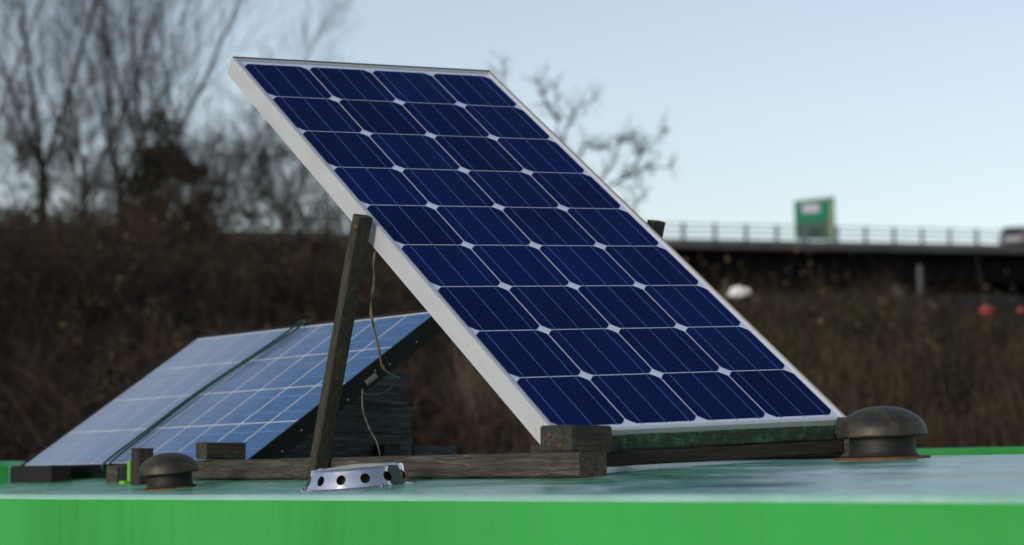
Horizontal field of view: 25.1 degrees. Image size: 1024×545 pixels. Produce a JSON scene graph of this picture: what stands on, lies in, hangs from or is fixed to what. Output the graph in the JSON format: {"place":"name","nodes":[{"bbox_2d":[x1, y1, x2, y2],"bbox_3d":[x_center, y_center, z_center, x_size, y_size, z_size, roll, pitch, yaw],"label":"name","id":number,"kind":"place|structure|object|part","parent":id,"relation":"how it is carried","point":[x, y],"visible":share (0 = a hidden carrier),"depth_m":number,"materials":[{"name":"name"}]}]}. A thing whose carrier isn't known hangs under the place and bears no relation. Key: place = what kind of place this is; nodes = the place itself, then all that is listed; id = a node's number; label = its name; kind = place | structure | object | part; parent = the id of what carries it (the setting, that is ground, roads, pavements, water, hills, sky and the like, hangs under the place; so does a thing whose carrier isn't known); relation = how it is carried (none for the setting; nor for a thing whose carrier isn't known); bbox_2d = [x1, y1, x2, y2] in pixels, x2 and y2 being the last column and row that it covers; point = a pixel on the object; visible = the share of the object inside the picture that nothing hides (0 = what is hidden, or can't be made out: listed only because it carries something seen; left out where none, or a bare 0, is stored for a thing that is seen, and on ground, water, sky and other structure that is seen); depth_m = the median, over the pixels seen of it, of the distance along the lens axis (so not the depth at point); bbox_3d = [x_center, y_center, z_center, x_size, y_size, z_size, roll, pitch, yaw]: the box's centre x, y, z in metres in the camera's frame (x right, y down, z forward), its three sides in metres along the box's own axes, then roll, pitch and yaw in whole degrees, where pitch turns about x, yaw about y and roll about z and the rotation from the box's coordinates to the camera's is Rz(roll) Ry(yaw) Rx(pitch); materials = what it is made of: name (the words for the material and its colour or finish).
{"place":"outdoors","nodes":[
{"label":"outdoors","id":0,"kind":"place"},
{"bbox_2d":[0,234,1023,459],"bbox_3d":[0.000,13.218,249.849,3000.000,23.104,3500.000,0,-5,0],"label":"ground","id":1,"kind":"structure","parent":0,"point":[272,315],"depth_m":20.38,"materials":[{"name":"soil"}]},
{"bbox_2d":[0,0,68,139],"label":"bare tree","id":2,"kind":"object","parent":1,"relation":"on","point":[35,14],"visible":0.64,"depth_m":40.53,"materials":[{"name":"brown plant"}]},
{"bbox_2d":[0,58,152,236],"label":"bare shrub","id":3,"kind":"object","parent":1,"relation":"on","point":[16,146],"visible":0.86,"depth_m":35.92,"materials":[{"name":"brown plant"}]},
{"bbox_2d":[0,42,154,219],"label":"bare shrub","id":4,"kind":"object","parent":1,"relation":"on","point":[65,124],"visible":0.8,"depth_m":36.36,"materials":[{"name":"brown plant"}]},
{"bbox_2d":[0,0,177,226],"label":"bare tree","id":5,"kind":"object","parent":1,"relation":"on","point":[27,58],"visible":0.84,"depth_m":38.40,"materials":[{"name":"brown plant"}]},
{"bbox_2d":[15,103,185,219],"bbox_3d":[-6.375,-1.444,36.395,2.725,2.420,2.265,0,-5,0],"label":"bare shrub","id":6,"kind":"object","parent":1,"relation":"on","point":[107,171],"visible":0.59,"depth_m":35.99,"materials":[{"name":"brown plant"}]},
{"bbox_2d":[0,0,210,223],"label":"bare tree","id":7,"kind":"object","parent":1,"relation":"on","point":[61,70],"visible":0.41,"depth_m":41.41,"materials":[{"name":"brown plant"}]},
{"bbox_2d":[38,0,261,224],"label":"bare tree","id":8,"kind":"object","parent":1,"relation":"on","point":[105,41],"visible":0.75,"depth_m":39.39,"materials":[{"name":"brown plant"}]},
{"bbox_2d":[40,0,291,199],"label":"bare tree","id":9,"kind":"object","parent":1,"relation":"on","point":[207,73],"visible":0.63,"depth_m":40.37,"materials":[{"name":"brown plant"}]},
{"bbox_2d":[101,102,244,246],"bbox_3d":[-5.330,-1.191,36.377,2.259,2.875,1.739,0,-5,0],"label":"ivy bush","id":10,"kind":"object","parent":1,"relation":"on","point":[146,175],"visible":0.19,"depth_m":35.90,"materials":[{"name":"green plant"}]},
{"bbox_2d":[115,104,299,250],"bbox_3d":[-4.581,-1.332,35.221,2.946,2.524,2.030,1,-5,-7],"label":"bare shrub","id":11,"kind":"object","parent":1,"relation":"on","point":[221,178],"visible":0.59,"depth_m":35.02,"materials":[{"name":"brown plant"}]},
{"bbox_2d":[82,0,358,207],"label":"bare tree","id":12,"kind":"object","parent":1,"relation":"on","point":[165,63],"visible":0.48,"depth_m":43.51,"materials":[{"name":"brown plant"}]},
{"bbox_2d":[117,13,351,267],"bbox_3d":[-3.903,-1.684,34.340,4.102,3.672,3.267,-4,-7,36],"label":"bare shrub","id":13,"kind":"object","parent":1,"relation":"on","point":[291,181],"visible":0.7,"depth_m":34.19,"materials":[{"name":"brown plant"}]},
{"bbox_2d":[162,125,335,268],"bbox_3d":[-3.857,-1.179,35.156,2.946,2.716,2.306,0,-5,0],"label":"bare shrub","id":14,"kind":"object","parent":1,"relation":"on","point":[260,217],"visible":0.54,"depth_m":34.98,"materials":[{"name":"brown plant"}]},
{"bbox_2d":[241,178,373,269],"bbox_3d":[-2.661,-0.835,34.342,2.585,2.576,1.692,-4,-7,37],"label":"bare shrub","id":15,"kind":"object","parent":1,"relation":"on","point":[319,221],"visible":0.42,"depth_m":34.51,"materials":[{"name":"brown plant"}]},
{"bbox_2d":[0,153,1023,460],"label":"scrub","id":16,"kind":"object","parent":1,"relation":"on","point":[24,395],"visible":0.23,"depth_m":18.49,"materials":[{"name":"brown plant"}]},
{"bbox_2d":[1,161,1023,364],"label":"pale dead leaves","id":17,"kind":"object","parent":16,"relation":"on","point":[345,244],"visible":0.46,"depth_m":23.86,"materials":[{"name":"beige plant"}]},
{"bbox_2d":[729,285,751,296],"bbox_3d":[1.893,0.157,19.069,0.193,0.100,0.145,0,-5,0],"label":"plastic bag","id":18,"kind":"object","parent":16,"relation":"on","point":[738,291],"visible":0.98,"depth_m":19.03,"materials":[{"name":"white plastic"}]},
{"bbox_2d":[979,305,994,315],"bbox_3d":[3.930,0.316,19.048,0.128,0.094,0.098,0,-5,0],"label":"plastic bag","id":19,"kind":"object","parent":16,"relation":"on","point":[985,310],"visible":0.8,"depth_m":19.03,"materials":[{"name":"red plastic"}]},
{"bbox_2d":[1016,306,1023,312],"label":"plastic bag","id":20,"kind":"object","parent":16,"relation":"on","point":[1018,310],"visible":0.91,"depth_m":19.04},
{"bbox_2d":[9,228,1023,326],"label":"flyover","id":21,"kind":"object","parent":1,"relation":"on","point":[937,258],"visible":0.09,"depth_m":147.49,"materials":[{"name":"concrete"}]},
{"bbox_2d":[1,208,1023,244],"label":"parapet rail","id":22,"kind":"object","parent":21,"relation":"on","point":[807,236],"visible":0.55,"depth_m":144.50,"materials":[{"name":"grey metal"}]},
{"bbox_2d":[794,196,835,240],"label":"road sign","id":23,"kind":"object","parent":21,"relation":"on","point":[816,212],"visible":0.94,"depth_m":145.19,"materials":[{"name":"green metal"}]},
{"bbox_2d":[999,226,1023,244],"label":"car","id":24,"kind":"object","parent":21,"relation":"on","point":[1021,228],"visible":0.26,"depth_m":156.19,"materials":[{"name":"paint"}]},
{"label":"rear window","id":25,"kind":"part","parent":24,"relation":"part of","materials":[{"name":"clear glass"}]},
{"bbox_2d":[484,49,680,219],"bbox_3d":[0.904,-1.049,30.197,2.586,3.923,0.957,1,-5,-6],"label":"thorn tree","id":26,"kind":"object","parent":1,"relation":"on","point":[641,151],"visible":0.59,"depth_m":30.24,"materials":[{"name":"brown plant"}]},
{"bbox_2d":[420,263,1023,450],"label":"olive brush","id":27,"kind":"object","parent":1,"relation":"on","point":[800,351],"visible":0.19,"depth_m":16.21,"materials":[{"name":"plant"}]},
{"bbox_2d":[433,330,1023,453],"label":"dry stems","id":28,"kind":"object","parent":1,"relation":"on","point":[473,390],"visible":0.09,"depth_m":13.19,"materials":[{"name":"brown plant"}]},
{"bbox_2d":[917,264,922,319],"bbox_3d":[5.866,0.630,33.084,0.070,1.500,0.067,0,-5,0],"label":"marker post","id":29,"kind":"object","parent":1,"relation":"on","point":[919,274],"visible":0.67,"depth_m":33.10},
{"bbox_2d":[0,0,1023,243],"label":"sky","id":30,"kind":"structure","parent":0,"point":[906,113],"materials":[{"name":"blue"}]},
{"label":"canal water","id":31,"kind":"structure","parent":0,"visible":0},
{"bbox_2d":[0,447,1023,544],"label":"narrowboat","id":32,"kind":"object","parent":31,"relation":"on","point":[958,496],"visible":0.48,"depth_m":2.84,"materials":[{"name":"paint"}]},
{"bbox_2d":[10,465,69,482],"bbox_3d":[-0.961,0.412,4.691,0.041,0.037,0.225,3,-6,-33],"label":"wood block","id":33,"kind":"object","parent":32,"relation":"on","point":[40,474],"depth_m":4.64,"materials":[{"name":"wood"}]},
{"bbox_2d":[106,465,126,482],"bbox_3d":[-0.734,0.379,4.325,0.038,0.035,0.051,3,-6,-33],"label":"wood block","id":34,"kind":"object","parent":32,"relation":"on","point":[116,473],"depth_m":4.30,"materials":[{"name":"wood"}]},
{"bbox_2d":[131,448,152,484],"bbox_3d":[-0.663,0.348,4.127,0.031,0.066,0.034,3,-6,-32],"label":"wood block","id":35,"kind":"object","parent":32,"relation":"on","point":[139,456],"depth_m":4.11,"materials":[{"name":"brown wood"}]},
{"bbox_2d":[138,452,198,490],"bbox_3d":[-0.573,0.332,3.847,0.101,0.064,0.101,-4,-2,-33],"label":"mushroom vent","id":36,"kind":"object","parent":32,"relation":"on","point":[168,471],"visible":0.99,"depth_m":3.81,"materials":[{"name":"brown metal"}]},
{"bbox_2d":[20,309,442,478],"bbox_3d":[-0.582,0.255,4.651,0.522,0.036,0.970,-38,18,-33],"label":"solar panel","id":37,"kind":"object","parent":32,"relation":"on","point":[264,405],"visible":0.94,"depth_m":4.59,"materials":[{"name":"glass"}]},
{"bbox_2d":[101,320,310,471],"bbox_3d":[-0.613,0.257,4.690,0.539,0.045,0.082,-38,18,-33],"label":"tie cord","id":38,"kind":"object","parent":37,"relation":"attached to","point":[201,390],"visible":0.84,"depth_m":4.70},
{"bbox_2d":[300,462,416,492],"bbox_3d":[-0.224,0.295,3.341,0.170,0.034,0.170,-3,-3,-33],"label":"stainless vent","id":39,"kind":"object","parent":32,"relation":"on","point":[353,477],"visible":1,"depth_m":3.28,"materials":[{"name":"metal"}]},
{"bbox_2d":[280,372,456,458],"bbox_3d":[-0.314,0.281,4.463,0.498,0.183,0.080,3,-6,-33],"label":"plank support","id":40,"kind":"object","parent":32,"relation":"on","point":[386,418],"visible":0.5,"depth_m":4.50,"materials":[{"name":"wood"}]},
{"bbox_2d":[362,388,380,455],"bbox_3d":[-0.249,0.259,4.017,0.009,0.122,0.157,1,-6,-15],"label":"cable","id":41,"kind":"object","parent":32,"relation":"hanging from","point":[367,423],"visible":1,"depth_m":4.02,"materials":[{"name":"grey plastic"}]},
{"bbox_2d":[363,379,397,395],"bbox_3d":[-0.224,0.201,4.022,0.017,0.024,0.212,2,-6,-20],"label":"cable","id":42,"kind":"object","parent":32,"relation":"on","point":[381,393],"visible":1,"depth_m":4.04,"materials":[{"name":"black plastic"}]},
{"bbox_2d":[192,214,849,478],"bbox_3d":[-0.004,0.116,3.768,0.625,0.446,1.213,3,-6,-33],"label":"wooden stand","id":43,"kind":"object","parent":32,"relation":"on","point":[578,450],"visible":0.85,"depth_m":3.40,"materials":[{"name":"brown wood"}]},
{"bbox_2d":[196,442,245,459],"bbox_3d":[-0.514,0.315,4.066,0.076,0.031,0.044,3,-6,-33],"label":"wood block","id":44,"kind":"object","parent":43,"relation":"on","point":[218,450],"depth_m":4.05,"materials":[{"name":"brown wood"}]},
{"bbox_2d":[228,56,846,443],"bbox_3d":[0.004,-0.065,3.758,0.534,0.036,1.181,0,30,-33],"label":"solar panel","id":45,"kind":"object","parent":43,"relation":"on","point":[546,275],"visible":0.95,"depth_m":3.67,"materials":[{"name":"blue glass"}]},
{"bbox_2d":[370,250,399,378],"bbox_3d":[-0.218,0.068,3.863,0.025,0.217,0.147,-1,-5,12],"label":"cable","id":46,"kind":"object","parent":45,"relation":"hanging from","point":[373,325],"visible":0.9,"depth_m":3.84,"materials":[{"name":"black rubber"}]},
{"bbox_2d":[834,406,930,460],"bbox_3d":[0.521,0.227,3.237,0.134,0.078,0.134,1,-5,-33],"label":"mushroom vent","id":47,"kind":"object","parent":32,"relation":"on","point":[882,433],"visible":0.99,"depth_m":3.19,"materials":[{"name":"brown metal"}]}
]}

